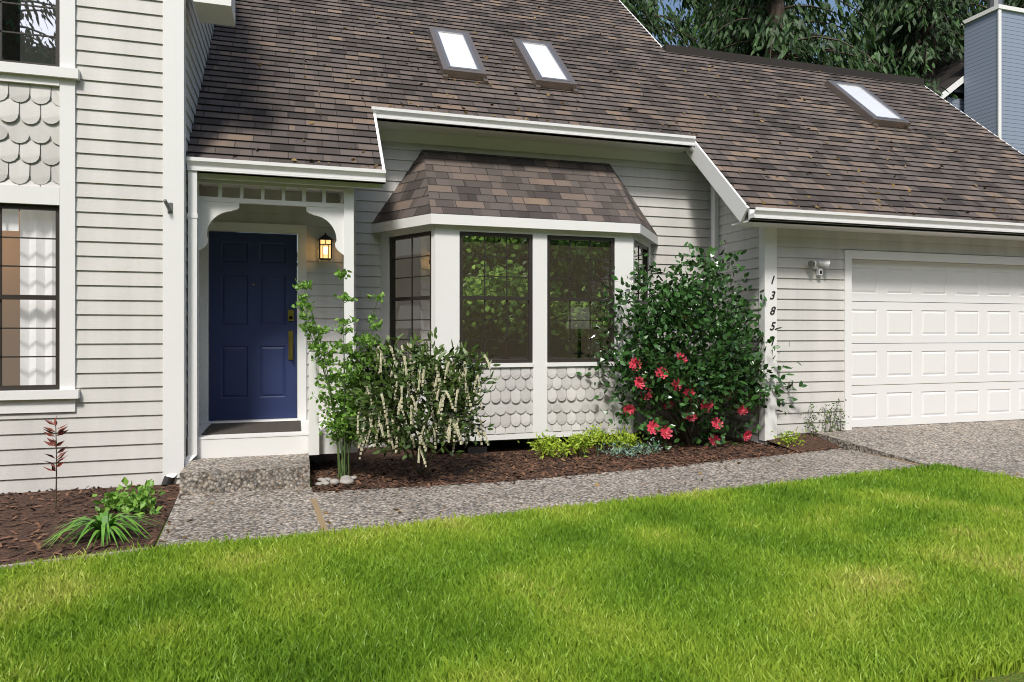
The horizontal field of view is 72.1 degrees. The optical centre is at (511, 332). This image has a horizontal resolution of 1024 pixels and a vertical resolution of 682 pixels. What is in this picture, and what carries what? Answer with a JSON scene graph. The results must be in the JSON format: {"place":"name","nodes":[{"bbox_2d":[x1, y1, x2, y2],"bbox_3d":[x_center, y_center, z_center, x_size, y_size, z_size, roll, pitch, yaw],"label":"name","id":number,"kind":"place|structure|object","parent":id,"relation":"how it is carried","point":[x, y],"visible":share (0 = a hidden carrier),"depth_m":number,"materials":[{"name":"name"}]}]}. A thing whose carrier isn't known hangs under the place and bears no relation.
{"place":"outdoors","nodes":[
{"label":"outdoors","id":0,"kind":"place"},
{"bbox_2d":[2,199,829,485],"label":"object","id":1,"kind":"object","parent":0,"point":[28,313],"visible":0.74,"depth_m":6.14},
{"bbox_2d":[0,462,1023,681],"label":"lawn grass","id":2,"kind":"structure","parent":0,"point":[911,574],"depth_m":3.49,"materials":[{"name":"green plant"}]},
{"bbox_2d":[15,381,1023,681],"bbox_3d":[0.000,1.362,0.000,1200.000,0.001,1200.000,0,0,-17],"label":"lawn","id":3,"kind":"structure","parent":0,"point":[1015,677],"depth_m":2.79,"materials":[{"name":"plant"}]},
{"bbox_2d":[180,453,309,494],"bbox_3d":[-2.361,1.284,6.321,1.040,0.233,0.690,0,0,-17],"label":"front step","id":4,"kind":"object","parent":3,"relation":"on","point":[233,474],"visible":0.79,"depth_m":6.05,"materials":[{"name":"grey concrete"}]},
{"bbox_2d":[0,431,848,564],"bbox_3d":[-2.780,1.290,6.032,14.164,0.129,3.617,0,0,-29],"label":"mulch beds","id":5,"kind":"object","parent":3,"relation":"on","point":[498,447],"visible":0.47,"depth_m":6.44,"materials":[{"name":"brown wood"}]},
{"bbox_2d":[43,416,67,505],"bbox_3d":[-3.563,1.000,5.498,0.179,0.700,0.152,0,0,-17],"label":"sapling","id":6,"kind":"object","parent":5,"relation":"on","point":[61,431],"depth_m":5.50,"materials":[{"name":"red plant"}]},
{"bbox_2d":[40,511,166,549],"bbox_3d":[-2.707,1.266,4.670,0.813,0.168,0.765,0,0,-17],"label":"daylily","id":7,"kind":"object","parent":5,"relation":"on","point":[105,523],"visible":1,"depth_m":4.57,"materials":[{"name":"green plant"}]},
{"bbox_2d":[92,477,165,518],"bbox_3d":[-2.892,1.250,5.304,0.543,0.309,0.519,0,0,-17],"label":"leafy plant","id":8,"kind":"object","parent":5,"relation":"on","point":[117,499],"depth_m":5.28,"materials":[{"name":"green plant"}]},
{"bbox_2d":[315,475,356,485],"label":"river stones","id":9,"kind":"object","parent":5,"relation":"on","point":[346,479],"visible":0.96,"depth_m":6.25,"materials":[{"name":"white stone"}]},
{"bbox_2d":[296,271,385,477],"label":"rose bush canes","id":10,"kind":"object","parent":5,"relation":"on","point":[342,470],"visible":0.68,"depth_m":6.53,"materials":[{"name":"green plant"}]},
{"bbox_2d":[291,268,392,445],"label":"shrub leaves","id":11,"kind":"object","parent":10,"relation":"attached to","point":[349,379],"visible":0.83,"depth_m":6.48,"materials":[{"name":"green plant"}]},
{"bbox_2d":[342,327,500,474],"bbox_3d":[-0.845,0.646,6.626,1.500,1.420,1.222,0,0,-17],"label":"pieris","id":12,"kind":"object","parent":5,"relation":"on","point":[377,387],"depth_m":6.38,"materials":[{"name":"green plant"}]},
{"bbox_2d":[465,444,486,453],"bbox_3d":[-0.404,1.308,7.933,0.220,0.085,0.140,0,0,-17],"label":"vent","id":13,"kind":"object","parent":5,"relation":"on","point":[474,448],"visible":0.93,"depth_m":7.88,"materials":[{"name":"black metal"}]},
{"bbox_2d":[771,427,806,446],"bbox_3d":[3.285,1.266,8.382,0.467,0.295,0.574,0,0,-17],"label":"shrub","id":14,"kind":"object","parent":5,"relation":"on","point":[788,440],"visible":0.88,"depth_m":8.31,"materials":[{"name":"plant"}]},
{"bbox_2d":[0,0,1023,493],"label":"house siding walls","id":15,"kind":"structure","parent":3,"relation":"on","point":[112,436],"depth_m":6.27,"materials":[{"name":"white wood"}]},
{"bbox_2d":[209,231,296,420],"bbox_3d":[-2.818,-0.070,7.688,0.899,2.030,0.040,0,0,-17],"label":"front door","id":16,"kind":"structure","parent":15,"relation":"attached to","point":[252,371],"depth_m":7.66,"materials":[{"name":"blue wood"}]},
{"bbox_2d":[0,81,614,434],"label":"fishscale shingles","id":17,"kind":"object","parent":15,"relation":"attached to","point":[29,134],"visible":0.83,"depth_m":7.87,"materials":[{"name":"white wood"}]},
{"bbox_2d":[0,0,647,390],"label":"house window frames","id":18,"kind":"structure","parent":15,"relation":"attached to","point":[392,278],"depth_m":7.91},
{"bbox_2d":[2,0,644,359],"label":"window glass","id":19,"kind":"object","parent":18,"relation":"in","point":[31,20],"visible":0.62,"depth_m":7.98,"materials":[{"name":"glass"}]},
{"bbox_2d":[0,0,1023,478],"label":"house trim","id":20,"kind":"structure","parent":15,"relation":"attached to","point":[338,218],"depth_m":7.50,"materials":[{"name":"white wood"}]},
{"bbox_2d":[167,106,1023,477],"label":"gutters and downspouts","id":21,"kind":"object","parent":15,"relation":"attached to","point":[195,166],"visible":0.82,"depth_m":8.06,"materials":[{"name":"white metal"}]},
{"bbox_2d":[186,0,1023,235],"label":"roof shingles","id":22,"kind":"object","parent":15,"relation":"on","point":[239,113],"visible":0.92,"depth_m":9.29,"materials":[{"name":"brown"}]},
{"bbox_2d":[233,5,1023,220],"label":"roof debris","id":23,"kind":"object","parent":22,"relation":"on","point":[547,120],"visible":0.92,"depth_m":9.25,"materials":[{"name":"brown plant"}]},
{"bbox_2d":[428,27,911,130],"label":"skylight frames","id":24,"kind":"structure","parent":22,"relation":"attached to","point":[537,79],"depth_m":9.82,"materials":[{"name":"white metal"}]},
{"bbox_2d":[438,32,898,118],"bbox_3d":[2.551,-3.796,10.516,7.242,0.869,0.934,0,0,-17],"label":"skylight glass","id":25,"kind":"object","parent":24,"relation":"in","point":[458,54],"visible":1,"depth_m":9.86,"materials":[{"name":"white glass"}]},
{"bbox_2d":[852,259,1023,426],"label":"garage door","id":26,"kind":"structure","parent":15,"relation":"attached to","point":[935,348],"depth_m":9.38,"materials":[{"name":"paint"}]},
{"bbox_2d":[518,423,644,458],"bbox_3d":[0.748,1.212,7.813,1.500,0.386,0.699,0,0,-17],"label":"euphorbia","id":27,"kind":"object","parent":3,"relation":"on","point":[600,435],"depth_m":7.71,"materials":[{"name":"green plant"}]},
{"bbox_2d":[166,448,1018,544],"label":"stray leaves","id":28,"kind":"object","parent":3,"relation":"on","point":[395,509],"visible":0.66,"depth_m":6.19,"materials":[{"name":"brown plant"}]},
{"bbox_2d":[598,437,670,457],"bbox_3d":[1.339,1.294,7.756,0.860,0.260,0.420,0,0,-17],"label":"sedum","id":29,"kind":"object","parent":3,"relation":"on","point":[619,450],"depth_m":7.72,"materials":[{"name":"green plant"}]},
{"bbox_2d":[576,240,806,446],"bbox_3d":[2.117,0.172,8.567,2.889,2.579,1.960,0,0,-17],"label":"camellia","id":30,"kind":"object","parent":3,"relation":"on","point":[673,314],"depth_m":8.17,"materials":[{"name":"green plant"}]},
{"bbox_2d":[602,342,760,451],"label":"flowers","id":31,"kind":"object","parent":30,"relation":"attached to","point":[658,420],"visible":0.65,"depth_m":8.08,"materials":[{"name":"plant"}]},
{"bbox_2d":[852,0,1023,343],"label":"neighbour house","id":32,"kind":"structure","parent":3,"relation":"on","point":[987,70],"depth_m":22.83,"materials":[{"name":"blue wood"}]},
{"bbox_2d":[157,419,1023,546],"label":"walkway","id":33,"kind":"structure","parent":0,"point":[996,446],"depth_m":6.13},
{"bbox_2d":[0,452,920,569],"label":"edging joint strips","id":34,"kind":"object","parent":33,"relation":"on","point":[318,514],"visible":0.12,"depth_m":4.99,"materials":[{"name":"brown wood"}]},
{"bbox_2d":[801,398,848,437],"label":"garage plants","id":35,"kind":"object","parent":33,"relation":"on","point":[826,421],"depth_m":8.68,"materials":[{"name":"green plant"}]},
{"bbox_2d":[242,0,1015,234],"label":"sky","id":36,"kind":"structure","parent":0,"point":[832,2],"materials":[{"name":"blue"}]},
{"bbox_2d":[620,0,662,46],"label":"conifer","id":37,"kind":"object","parent":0,"point":[630,7],"depth_m":22.29,"materials":[{"name":"green plant"}]},
{"bbox_2d":[622,0,727,48],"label":"conifer","id":38,"kind":"object","parent":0,"point":[648,8],"depth_m":24.38,"materials":[{"name":"green plant"}]},
{"bbox_2d":[654,0,804,52],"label":"conifer","id":39,"kind":"object","parent":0,"point":[681,15],"depth_m":36.37,"materials":[{"name":"green plant"}]},
{"bbox_2d":[681,0,906,75],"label":"tree","id":40,"kind":"object","parent":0,"point":[786,11],"depth_m":27.62,"materials":[{"name":"green plant"}]},
{"bbox_2d":[685,0,918,77],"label":"tree","id":41,"kind":"object","parent":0,"point":[746,33],"depth_m":22.28,"materials":[{"name":"green plant"}]},
{"bbox_2d":[813,0,965,73],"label":"conifer","id":42,"kind":"object","parent":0,"point":[869,7],"depth_m":33.07,"materials":[{"name":"green plant"}]},
{"bbox_2d":[828,0,986,84],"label":"tree","id":43,"kind":"object","parent":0,"point":[911,41],"depth_m":29.63,"materials":[{"name":"green plant"}]},
{"bbox_2d":[829,0,1007,98],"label":"tree","id":44,"kind":"object","parent":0,"point":[949,40],"depth_m":25.93,"materials":[{"name":"green plant"}]},
{"bbox_2d":[941,0,981,19],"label":"conifer","id":45,"kind":"object","parent":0,"point":[962,6],"depth_m":38.14,"materials":[{"name":"green plant"}]},
{"bbox_2d":[963,0,1012,12],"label":"conifer","id":46,"kind":"object","parent":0,"point":[984,4],"depth_m":32.83,"materials":[{"name":"green plant"}]},
{"bbox_2d":[960,0,1023,85],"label":"conifer","id":47,"kind":"object","parent":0,"point":[1018,4],"depth_m":28.52,"materials":[{"name":"green plant"}]}
]}

